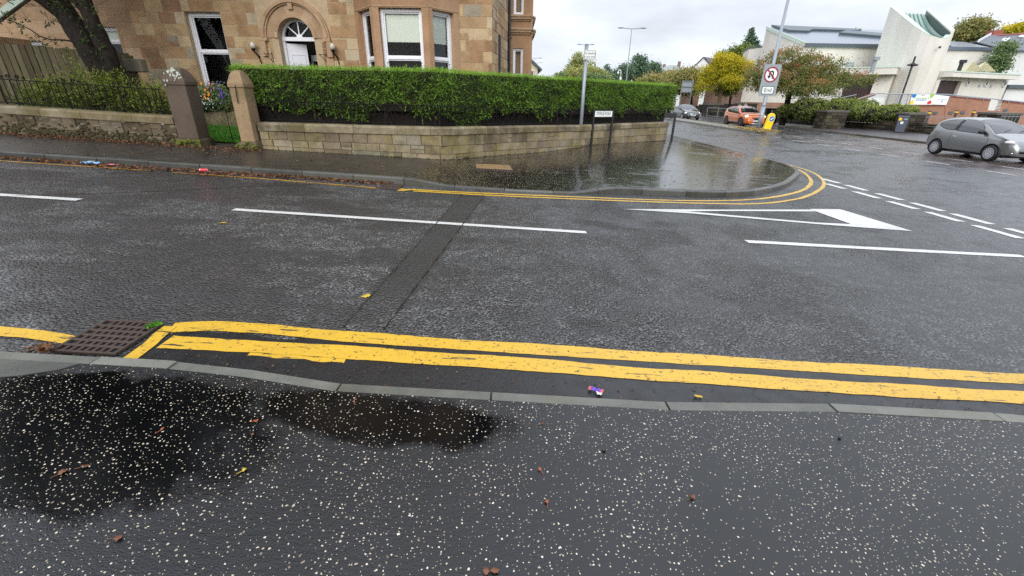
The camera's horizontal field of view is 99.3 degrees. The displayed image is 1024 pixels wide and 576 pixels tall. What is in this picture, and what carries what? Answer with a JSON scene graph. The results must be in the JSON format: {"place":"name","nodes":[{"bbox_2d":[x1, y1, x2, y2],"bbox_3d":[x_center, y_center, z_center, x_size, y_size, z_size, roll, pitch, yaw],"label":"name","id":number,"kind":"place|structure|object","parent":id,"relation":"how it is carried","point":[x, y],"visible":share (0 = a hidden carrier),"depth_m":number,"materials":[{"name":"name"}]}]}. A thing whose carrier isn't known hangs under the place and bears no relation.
{"place":"outdoors","nodes":[
{"label":"outdoors","id":0,"kind":"place"},
{"bbox_2d":[215,141,238,145],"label":"garden soil","id":1,"kind":"structure","parent":0,"point":[225,143],"depth_m":10.30,"materials":[{"name":"brown soil"}]},
{"bbox_2d":[0,0,40,103],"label":"garden outhouse","id":2,"kind":"structure","parent":1,"relation":"on","point":[15,7],"depth_m":11.39,"materials":[{"name":"wood"}]},
{"bbox_2d":[4,77,57,106],"bbox_3d":[-11.410,-4.370,10.708,1.665,1.494,1.243,1,24,0],"label":"conifer shrub","id":3,"kind":"object","parent":1,"relation":"on","point":[20,99],"visible":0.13,"depth_m":10.48,"materials":[{"name":"green plant"}]},
{"bbox_2d":[16,71,88,109],"bbox_3d":[-10.865,-4.408,10.555,1.586,1.663,1.184,1,24,0],"label":"conifer shrub","id":4,"kind":"object","parent":1,"relation":"on","point":[43,92],"visible":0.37,"depth_m":10.33,"materials":[{"name":"green plant"}]},
{"bbox_2d":[0,0,127,91],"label":"old garden tree","id":5,"kind":"object","parent":1,"relation":"on","point":[87,36],"visible":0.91,"depth_m":10.29,"materials":[{"name":"brown plant"}]},
{"bbox_2d":[0,44,148,105],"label":"board fence","id":6,"kind":"object","parent":1,"relation":"on","point":[131,66],"visible":0.41,"depth_m":11.32,"materials":[{"name":"brown wood"}]},
{"bbox_2d":[46,55,118,111],"bbox_3d":[-10.097,-4.595,10.535,1.782,1.916,1.236,1,24,0],"label":"conifer shrub","id":7,"kind":"object","parent":1,"relation":"on","point":[80,87],"visible":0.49,"depth_m":10.33,"materials":[{"name":"green plant"}]},
{"bbox_2d":[82,66,155,112],"bbox_3d":[-9.366,-4.466,10.542,1.665,1.696,1.220,10,25,19],"label":"conifer shrub","id":8,"kind":"object","parent":1,"relation":"on","point":[117,97],"visible":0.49,"depth_m":10.34,"materials":[{"name":"green plant"}]},
{"bbox_2d":[119,74,171,114],"bbox_3d":[-8.449,-4.327,10.572,1.619,1.637,1.420,1,24,0],"label":"conifer shrub","id":9,"kind":"object","parent":1,"relation":"on","point":[166,105],"visible":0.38,"depth_m":10.33,"materials":[{"name":"green plant"}]},
{"bbox_2d":[198,81,237,126],"bbox_3d":[-8.640,-5.152,12.729,2.600,1.664,0.754,1,24,0],"label":"flower planter","id":10,"kind":"object","parent":1,"relation":"on","point":[211,105],"visible":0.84,"depth_m":12.57,"materials":[{"name":"beige plant"}]},
{"bbox_2d":[207,124,240,142],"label":"lawn","id":11,"kind":"structure","parent":1,"relation":"on","point":[222,135],"depth_m":11.63,"materials":[{"name":"green plant"}]},
{"bbox_2d":[217,92,238,142],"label":"climbing shrub","id":12,"kind":"object","parent":1,"relation":"on","point":[228,122],"visible":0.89,"depth_m":10.31,"materials":[{"name":"green plant"}]},
{"bbox_2d":[0,133,794,190],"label":"pavement","id":13,"kind":"structure","parent":0,"point":[678,158],"depth_m":9.52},
{"bbox_2d":[0,104,178,143],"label":"garden wall","id":14,"kind":"structure","parent":13,"relation":"on","point":[96,124],"depth_m":9.56,"materials":[{"name":"stone"}]},
{"bbox_2d":[0,74,167,112],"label":"iron railing","id":15,"kind":"object","parent":14,"relation":"on","point":[23,80],"visible":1,"depth_m":9.50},
{"bbox_2d":[0,131,261,153],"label":"leaf litter","id":16,"kind":"object","parent":13,"relation":"on","point":[98,139],"visible":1,"depth_m":9.48,"materials":[{"name":"brown plant"}]},
{"bbox_2d":[161,67,214,146],"bbox_3d":[-7.156,-3.804,9.576,0.636,1.885,0.559,1,24,0],"label":"gatepost","id":17,"kind":"object","parent":13,"relation":"on","point":[183,96],"visible":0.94,"depth_m":9.43,"materials":[{"name":"stone"}]},
{"bbox_2d":[227,70,262,149],"bbox_3d":[-5.878,-3.760,9.629,0.542,1.900,0.539,1,24,0],"label":"gatepost","id":18,"kind":"object","parent":13,"relation":"on","point":[240,84],"visible":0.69,"depth_m":9.48,"materials":[{"name":"stone"}]},
{"bbox_2d":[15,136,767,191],"bbox_3d":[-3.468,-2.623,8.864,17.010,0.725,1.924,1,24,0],"label":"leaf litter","id":19,"kind":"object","parent":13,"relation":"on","point":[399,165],"visible":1,"depth_m":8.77,"materials":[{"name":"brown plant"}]},
{"bbox_2d":[226,60,678,125],"bbox_3d":[0.922,-5.374,13.782,16.630,2.614,3.399,-16,29,-34],"label":"hedge","id":20,"kind":"object","parent":13,"relation":"on","point":[400,86],"visible":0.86,"depth_m":10.34,"materials":[{"name":"green plant"}]},
{"bbox_2d":[257,122,668,159],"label":"garden wall","id":21,"kind":"structure","parent":13,"relation":"on","point":[442,142],"depth_m":10.12,"materials":[{"name":"stone"}]},
{"bbox_2d":[266,100,664,126],"bbox_3d":[1.058,-5.182,13.099,14.733,0.729,2.166,-16,29,-34],"label":"iron railing","id":22,"kind":"object","parent":21,"relation":"on","point":[388,123],"visible":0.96,"depth_m":10.06,"materials":[{"name":"black metal"}]},
{"bbox_2d":[475,164,513,171],"bbox_3d":[-0.418,-2.716,9.789,0.840,0.045,0.720,1,24,-7],"label":"manhole cover","id":23,"kind":"object","parent":13,"relation":"on","point":[494,166],"visible":0.99,"depth_m":9.64,"materials":[{"name":"metal"}]},
{"bbox_2d":[564,51,596,69],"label":"birch tree","id":24,"kind":"object","parent":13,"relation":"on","point":[574,62],"visible":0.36,"depth_m":58.35,"materials":[{"name":"green plant"}]},
{"bbox_2d":[552,64,614,81],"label":"olive bush tree","id":25,"kind":"object","parent":13,"relation":"on","point":[577,71],"visible":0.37,"depth_m":53.07,"materials":[{"name":"green plant"}]},
{"bbox_2d":[579,44,595,124],"bbox_3d":[2.346,-5.968,13.785,0.375,3.084,0.146,1,24,0],"label":"sign pole","id":26,"kind":"object","parent":13,"relation":"on","point":[589,54],"visible":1,"depth_m":13.45,"materials":[{"name":"metal"}]},
{"bbox_2d":[575,71,609,80],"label":"rusty bush","id":27,"kind":"object","parent":13,"relation":"on","point":[595,75],"visible":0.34,"depth_m":44.52,"materials":[{"name":"green plant"}]},
{"bbox_2d":[590,110,613,145],"bbox_3d":[2.993,-5.265,14.500,0.790,1.220,0.060,-9,26,-21],"label":"street name sign","id":28,"kind":"object","parent":13,"relation":"on","point":[603,113],"visible":0.96,"depth_m":14.34,"materials":[{"name":"white metal"}]},
{"bbox_2d":[664,113,676,140],"bbox_3d":[6.612,-6.745,18.412,0.510,1.220,0.100,1,24,0],"label":"black sign post","id":29,"kind":"object","parent":13,"relation":"on","point":[671,115],"visible":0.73,"depth_m":18.19,"materials":[{"name":"metal"}]},
{"bbox_2d":[0,359,1023,575],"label":"pavement","id":30,"kind":"structure","parent":0,"point":[331,483],"depth_m":1.89,"materials":[{"name":"grey asphalt"}]},
{"bbox_2d":[0,359,78,376],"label":"concrete strip","id":31,"kind":"object","parent":30,"relation":"on","point":[9,368],"visible":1,"depth_m":2.42,"materials":[{"name":"concrete"}]},
{"bbox_2d":[0,117,1023,373],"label":"road","id":32,"kind":"structure","parent":0,"point":[166,249],"depth_m":4.64,"materials":[{"name":"grey asphalt"}]},
{"bbox_2d":[0,326,73,342],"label":"road marking","id":33,"kind":"object","parent":32,"relation":"on","point":[44,335],"visible":0.98,"depth_m":2.80,"materials":[{"name":"yellow paint"}]},
{"bbox_2d":[20,341,58,352],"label":"leaf clump","id":34,"kind":"object","parent":32,"relation":"on","point":[42,347],"visible":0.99,"depth_m":2.60,"materials":[{"name":"brown plant"}]},
{"bbox_2d":[0,193,80,200],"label":"road marking","id":35,"kind":"object","parent":32,"relation":"on","point":[31,196],"visible":1,"depth_m":5.66,"materials":[{"name":"white paint"}]},
{"bbox_2d":[50,319,164,355],"bbox_3d":[-2.600,0.314,2.820,0.390,0.020,0.405,3,24,-1],"label":"drain grate","id":36,"kind":"object","parent":32,"relation":"on","point":[110,337],"visible":0.99,"depth_m":2.79,"materials":[{"name":"metal"}]},
{"bbox_2d":[124,326,176,358],"bbox_3d":[-2.322,0.347,2.800,0.096,0.006,0.423,-2,24,-6],"label":"road marking","id":37,"kind":"object","parent":32,"relation":"on","point":[156,337],"visible":0.94,"depth_m":2.80,"materials":[{"name":"yellow paint"}]},
{"bbox_2d":[0,156,393,184],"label":"leaf litter","id":38,"kind":"object","parent":32,"relation":"on","point":[46,160],"visible":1,"depth_m":7.73,"materials":[{"name":"brown plant"}]},
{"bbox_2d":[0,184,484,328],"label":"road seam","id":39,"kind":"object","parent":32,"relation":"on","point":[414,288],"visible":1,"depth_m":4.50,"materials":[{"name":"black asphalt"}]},
{"bbox_2d":[172,172,374,187],"bbox_3d":[-4.132,-1.881,7.566,3.580,0.179,0.137,2,24,3],"label":"road marking","id":40,"kind":"object","parent":32,"relation":"on","point":[284,180],"visible":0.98,"depth_m":7.57,"materials":[{"name":"yellow paint"}]},
{"bbox_2d":[379,183,403,189],"bbox_3d":[-2.117,-1.786,7.654,0.330,0.020,0.420,3,24,-1],"label":"drain grate","id":41,"kind":"object","parent":32,"relation":"on","point":[392,186],"visible":1,"depth_m":7.61,"materials":[{"name":"metal"}]},
{"bbox_2d":[0,134,799,197],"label":"kerb","id":42,"kind":"structure","parent":32,"relation":"on","point":[793,177],"depth_m":7.91,"materials":[{"name":"concrete"}]},
{"bbox_2d":[233,208,585,232],"bbox_3d":[-1.336,-0.890,5.766,4.660,0.233,0.125,1,24,0],"label":"road marking","id":43,"kind":"object","parent":32,"relation":"on","point":[418,221],"visible":1,"depth_m":5.76,"materials":[{"name":"white paint"}]},
{"bbox_2d":[0,351,1023,422],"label":"kerb","id":44,"kind":"structure","parent":32,"relation":"on","point":[331,386],"depth_m":2.49,"materials":[{"name":"concrete"}]},
{"bbox_2d":[137,331,1023,414],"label":"road patch","id":45,"kind":"object","parent":32,"relation":"on","point":[394,374],"visible":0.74,"depth_m":2.72,"materials":[{"name":"grey asphalt"}]},
{"bbox_2d":[248,352,345,362],"bbox_3d":[-1.362,0.440,2.753,0.612,0.031,0.070,1,24,0],"label":"road marking","id":46,"kind":"object","parent":45,"relation":"on","point":[322,359],"visible":1,"depth_m":2.75,"materials":[{"name":"yellow paint"}]},
{"bbox_2d":[153,352,1023,411],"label":"leaf litter","id":47,"kind":"object","parent":45,"relation":"on","point":[585,380],"visible":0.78,"depth_m":2.69,"materials":[{"name":"brown plant"}]},
{"bbox_2d":[157,336,1023,403],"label":"road marking","id":48,"kind":"object","parent":32,"relation":"on","point":[554,366],"visible":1,"depth_m":2.84,"materials":[{"name":"yellow paint"}]},
{"bbox_2d":[170,321,1023,383],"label":"road marking","id":49,"kind":"object","parent":32,"relation":"on","point":[589,352],"visible":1,"depth_m":3.04,"materials":[{"name":"yellow paint"}]},
{"bbox_2d":[400,169,812,200],"bbox_3d":[5.804,-3.596,12.758,5.290,0.553,18.468,19,29,35],"label":"road marking","id":50,"kind":"object","parent":32,"relation":"on","point":[810,184],"visible":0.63,"depth_m":8.14,"materials":[{"name":"yellow paint"}]},
{"bbox_2d":[414,164,825,204],"bbox_3d":[8.730,-11.445,30.678,9.530,0.540,53.747,6,24,11],"label":"road marking","id":51,"kind":"object","parent":32,"relation":"on","point":[817,190],"visible":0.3,"depth_m":8.02,"materials":[{"name":"yellow paint"}]},
{"bbox_2d":[609,62,636,81],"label":"dark green tree","id":52,"kind":"object","parent":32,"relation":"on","point":[622,67],"visible":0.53,"depth_m":79.77,"materials":[{"name":"green plant"}]},
{"bbox_2d":[673,104,699,119],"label":"dark saloon","id":53,"kind":"object","parent":32,"relation":"on","point":[683,111],"visible":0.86,"depth_m":47.03,"materials":[{"name":"grey paint"}]},
{"bbox_2d":[665,118,778,134],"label":"traffic island","id":54,"kind":"structure","parent":32,"relation":"on","point":[711,124],"depth_m":35.52,"materials":[{"name":"concrete"}]},
{"bbox_2d":[719,124,780,131],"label":"dry grass","id":55,"kind":"structure","parent":54,"relation":"on","point":[755,129],"depth_m":30.07,"materials":[{"name":"yellow plant"}]},
{"bbox_2d":[760,113,774,128],"bbox_3d":[18.004,-11.632,30.435,0.680,1.120,0.400,9,24,-4],"label":"bollard","id":56,"kind":"object","parent":54,"relation":"on","point":[769,121],"visible":0.9,"depth_m":30.34,"materials":[{"name":"yellow plastic"}]},
{"bbox_2d":[756,0,789,127],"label":"street lamp","id":57,"kind":"object","parent":54,"relation":"on","point":[761,115],"visible":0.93,"depth_m":29.59,"materials":[{"name":"metal"}]},
{"bbox_2d":[758,64,781,95],"bbox_3d":[17.907,-14.419,30.232,1.180,2.000,0.074,1,24,0],"label":"road sign","id":58,"kind":"object","parent":57,"relation":"attached to","point":[769,79],"visible":1,"depth_m":30.19,"materials":[{"name":"grey metal"}]},
{"bbox_2d":[638,209,813,210],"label":"road marking","id":59,"kind":"object","parent":32,"relation":"on","point":[718,210],"visible":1,"depth_m":7.58,"materials":[{"name":"white paint"}]},
{"bbox_2d":[724,105,765,126],"bbox_3d":[19.550,-14.499,36.626,2.145,1.670,4.330,1,24,0],"label":"orange crossover","id":60,"kind":"object","parent":32,"relation":"on","point":[739,115],"visible":0.85,"depth_m":35.83,"materials":[{"name":"orange paint"}]},
{"bbox_2d":[631,209,905,230],"bbox_3d":[4.159,-1.160,7.250,4.636,0.230,0.203,2,24,3],"label":"road marking","id":61,"kind":"object","parent":32,"relation":"on","point":[851,225],"visible":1,"depth_m":7.24,"materials":[{"name":"white paint"}]},
{"bbox_2d":[699,116,925,143],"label":"kerb","id":62,"kind":"structure","parent":32,"relation":"on","point":[890,138],"depth_m":29.14,"materials":[{"name":"grey concrete"}]},
{"bbox_2d":[812,209,910,230],"bbox_3d":[6.036,-1.225,7.699,0.824,0.044,1.472,-2,24,-7],"label":"road marking","id":63,"kind":"object","parent":32,"relation":"on","point":[848,217],"visible":1,"depth_m":7.68,"materials":[{"name":"white paint"}]},
{"bbox_2d":[745,240,1023,256],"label":"road marking","id":64,"kind":"object","parent":32,"relation":"on","point":[878,248],"visible":1,"depth_m":6.00,"materials":[{"name":"white paint"}]},
{"bbox_2d":[926,117,1023,161],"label":"grey hatchback","id":65,"kind":"object","parent":32,"relation":"on","point":[988,139],"visible":1,"depth_m":17.34,"materials":[{"name":"grey paint"}]},
{"bbox_2d":[675,57,712,105],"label":"white gable house","id":66,"kind":"structure","parent":0,"point":[702,61],"depth_m":106.86,"materials":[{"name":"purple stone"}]},
{"bbox_2d":[532,0,1023,81],"label":"sky","id":67,"kind":"structure","parent":0,"point":[685,31],"materials":[{"name":"white"}]},
{"bbox_2d":[671,111,929,140],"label":"pavement","id":68,"kind":"structure","parent":0,"point":[905,135],"depth_m":29.74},
{"bbox_2d":[626,52,658,80],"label":"dark green tree","id":69,"kind":"object","parent":68,"relation":"on","point":[641,66],"visible":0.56,"depth_m":81.19,"materials":[{"name":"green plant"}]},
{"bbox_2d":[633,68,675,82],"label":"autumn tree","id":70,"kind":"object","parent":68,"relation":"on","point":[652,78],"visible":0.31,"depth_m":74.58,"materials":[{"name":"yellow plant"}]},
{"bbox_2d":[656,63,705,104],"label":"dark street tree","id":71,"kind":"object","parent":68,"relation":"on","point":[677,76],"visible":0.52,"depth_m":63.91,"materials":[{"name":"green plant"}]},
{"bbox_2d":[679,80,693,104],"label":"direction sign","id":72,"kind":"object","parent":68,"relation":"on","point":[687,86],"visible":0.83,"depth_m":59.83,"materials":[{"name":"grey metal"}]},
{"bbox_2d":[701,103,723,117],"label":"stone pillar","id":73,"kind":"structure","parent":68,"relation":"on","point":[713,107],"depth_m":52.44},
{"bbox_2d":[693,49,757,103],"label":"maple tree","id":74,"kind":"object","parent":68,"relation":"on","point":[722,69],"visible":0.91,"depth_m":51.13,"materials":[{"name":"yellow plant"}]},
{"bbox_2d":[710,82,742,107],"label":"maple","id":75,"kind":"object","parent":68,"relation":"on","point":[726,93],"visible":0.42,"depth_m":53.86,"materials":[{"name":"green plant"}]},
{"bbox_2d":[774,102,796,119],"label":"clipped shrub","id":76,"kind":"object","parent":68,"relation":"on","point":[784,110],"visible":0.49,"depth_m":36.32,"materials":[{"name":"green plant"}]},
{"bbox_2d":[740,42,882,124],"bbox_3d":[24.338,-16.451,35.541,12.046,6.406,6.817,1,24,0],"label":"cherry tree","id":77,"kind":"object","parent":68,"relation":"on","point":[806,81],"visible":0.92,"depth_m":34.81,"materials":[{"name":"green plant"}]},
{"bbox_2d":[710,111,936,133],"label":"rubble wall","id":78,"kind":"structure","parent":68,"relation":"on","point":[922,128],"depth_m":32.73,"materials":[{"name":"grey stone"}]},
{"bbox_2d":[789,96,880,121],"bbox_3d":[25.827,-14.234,34.737,6.947,2.011,2.542,1,24,0],"label":"clipped shrub","id":79,"kind":"object","parent":78,"relation":"on","point":[805,109],"visible":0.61,"depth_m":34.19,"materials":[{"name":"green plant"}]},
{"bbox_2d":[847,102,921,123],"bbox_3d":[27.998,-13.029,32.562,5.343,1.648,2.469,1,24,0],"label":"clipped shrub","id":80,"kind":"object","parent":78,"relation":"on","point":[876,112],"visible":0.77,"depth_m":32.09,"materials":[{"name":"green plant"}]},
{"bbox_2d":[812,110,849,128],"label":"stone pillar","id":81,"kind":"structure","parent":68,"relation":"on","point":[830,119],"depth_m":32.97,"materials":[{"name":"grey stone"}]},
{"bbox_2d":[894,116,909,131],"bbox_3d":[26.573,-11.160,29.694,0.640,1.082,0.780,18,29,34],"label":"wheelie bin","id":82,"kind":"object","parent":68,"relation":"on","point":[902,122],"visible":0.98,"depth_m":29.45,"materials":[{"name":"plastic"}]},
{"bbox_3d":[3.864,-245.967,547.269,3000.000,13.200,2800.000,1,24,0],"label":"ground","id":83,"kind":"structure","parent":0,"visible":0},
{"bbox_2d":[0,0,152,97],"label":"stone wing","id":84,"kind":"structure","parent":83,"relation":"on","point":[115,19],"depth_m":13.04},
{"bbox_2d":[104,27,123,57],"bbox_3d":[-12.329,-7.505,13.340,0.910,0.830,0.111,1,24,0],"label":"window","id":85,"kind":"structure","parent":84,"relation":"in","point":[112,33],"depth_m":13.28,"materials":[{"name":"white glass"}]},
{"bbox_2d":[126,0,535,100],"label":"villa","id":86,"kind":"object","parent":83,"relation":"on","point":[202,41],"visible":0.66,"depth_m":12.48,"materials":[{"name":"stone"}]},
{"bbox_2d":[187,12,229,100],"bbox_3d":[-8.764,-6.808,12.917,1.020,2.320,0.100,1,24,0],"label":"window","id":87,"kind":"structure","parent":86,"relation":"in","point":[191,15],"depth_m":12.77,"materials":[{"name":"white paint"}]},
{"bbox_2d":[286,43,309,69],"bbox_3d":[-6.405,-6.244,13.333,0.540,2.160,0.096,-11,27,-25],"label":"door","id":88,"kind":"structure","parent":86,"relation":"in","point":[297,53],"depth_m":13.01,"materials":[{"name":"white paint"}]},
{"bbox_2d":[362,11,374,70],"bbox_3d":[-3.922,-6.529,12.394,0.100,2.320,0.801,-18,30,-36],"label":"window","id":89,"kind":"structure","parent":86,"relation":"in","point":[365,15],"depth_m":12.36,"materials":[{"name":"white paint"}]},
{"bbox_2d":[380,8,424,71],"bbox_3d":[-2.965,-6.367,12.061,1.120,2.320,0.111,1,24,0],"label":"window","id":90,"kind":"structure","parent":86,"relation":"in","point":[397,25],"depth_m":11.81,"materials":[{"name":"white paint"}]},
{"bbox_2d":[432,10,451,72],"bbox_3d":[-2.026,-6.497,12.388,0.111,2.320,0.768,19,30,35],"label":"window","id":91,"kind":"structure","parent":86,"relation":"in","point":[441,20],"depth_m":12.23,"materials":[{"name":"white glass"}]},
{"bbox_2d":[498,34,500,73],"bbox_3d":[-0.399,-7.096,13.966,0.007,1.800,0.500,4,24,6],"label":"side window pane","id":92,"kind":"structure","parent":86,"relation":"in","point":[499,36],"depth_m":13.78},
{"bbox_2d":[513,49,522,74],"bbox_3d":[0.214,-7.871,16.539,0.370,2.150,0.100,1,24,0],"label":"window","id":93,"kind":"structure","parent":86,"relation":"in","point":[521,69],"depth_m":16.23,"materials":[{"name":"white paint"}]},
{"bbox_2d":[648,60,663,73],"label":"dark green tree","id":94,"kind":"object","parent":83,"relation":"on","point":[656,65],"visible":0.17,"depth_m":85.06,"materials":[{"name":"green plant"}]},
{"bbox_2d":[680,84,743,112],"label":"block wall","id":95,"kind":"structure","parent":83,"relation":"on","point":[708,96],"depth_m":63.43,"materials":[{"name":"brown brick"}]},
{"bbox_2d":[724,39,754,57],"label":"green garden tree","id":96,"kind":"object","parent":83,"relation":"on","point":[740,48],"visible":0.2,"depth_m":82.65,"materials":[{"name":"green plant"}]},
{"bbox_2d":[742,27,761,46],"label":"lone conifer","id":97,"kind":"object","parent":83,"relation":"on","point":[751,37],"visible":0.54,"depth_m":90.74,"materials":[{"name":"green plant"}]},
{"bbox_2d":[740,6,1021,122],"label":"church","id":98,"kind":"structure","parent":83,"relation":"on","point":[898,43],"depth_m":47.46,"materials":[{"name":"white concrete"}]},
{"bbox_2d":[841,79,873,99],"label":"left doors","id":99,"kind":"structure","parent":98,"relation":"in","point":[860,92],"depth_m":48.00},
{"bbox_2d":[899,56,917,103],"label":"cross","id":100,"kind":"object","parent":98,"relation":"attached to","point":[912,64],"visible":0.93,"depth_m":44.47,"materials":[{"name":"black paint"}]},
{"bbox_2d":[936,81,957,95],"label":"right doors","id":101,"kind":"structure","parent":98,"relation":"in","point":[945,87],"depth_m":45.94,"materials":[{"name":"brown wood"}]},
{"bbox_2d":[821,93,1023,123],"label":"fence","id":102,"kind":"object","parent":83,"relation":"on","point":[965,106],"depth_m":40.15,"materials":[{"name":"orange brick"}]},
{"bbox_2d":[909,94,949,104],"bbox_3d":[37.867,-17.107,39.468,3.736,0.884,0.032,-1,24,-5],"label":"banner","id":103,"kind":"object","parent":102,"relation":"attached to","point":[932,99],"visible":1,"depth_m":39.47,"materials":[{"name":"white plastic"}]},
{"bbox_2d":[951,12,1002,42],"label":"tall autumn tree","id":104,"kind":"object","parent":83,"relation":"on","point":[973,28],"visible":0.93,"depth_m":69.68,"materials":[{"name":"green plant"}]},
{"bbox_2d":[970,30,1023,84],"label":"white house","id":105,"kind":"structure","parent":83,"relation":"on","point":[989,38],"depth_m":65.01,"materials":[{"name":"paint"}]},
{"bbox_2d":[977,34,1023,72],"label":"young ash tree","id":106,"kind":"object","parent":83,"relation":"on","point":[1000,61],"visible":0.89,"depth_m":52.33,"materials":[{"name":"green plant"}]},
{"bbox_2d":[997,19,1023,33],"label":"golden tree","id":107,"kind":"object","parent":83,"relation":"on","point":[1016,27],"visible":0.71,"depth_m":85.22,"materials":[{"name":"yellow plant"}]},
{"bbox_2d":[1000,85,1023,102],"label":"outbuilding","id":108,"kind":"structure","parent":83,"relation":"on","point":[1014,92],"depth_m":48.98,"materials":[{"name":"white paint"}]},
{"label":"path","id":109,"kind":"structure","parent":0,"visible":0},
{"bbox_2d":[891,112,928,131],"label":"stone pillar","id":110,"kind":"structure","parent":109,"relation":"on","point":[918,117],"depth_m":30.18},
{"bbox_2d":[976,112,1023,122],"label":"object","id":111,"kind":"structure","parent":109,"relation":"on","point":[998,115],"depth_m":29.05,"materials":[{"name":"grey metal"}]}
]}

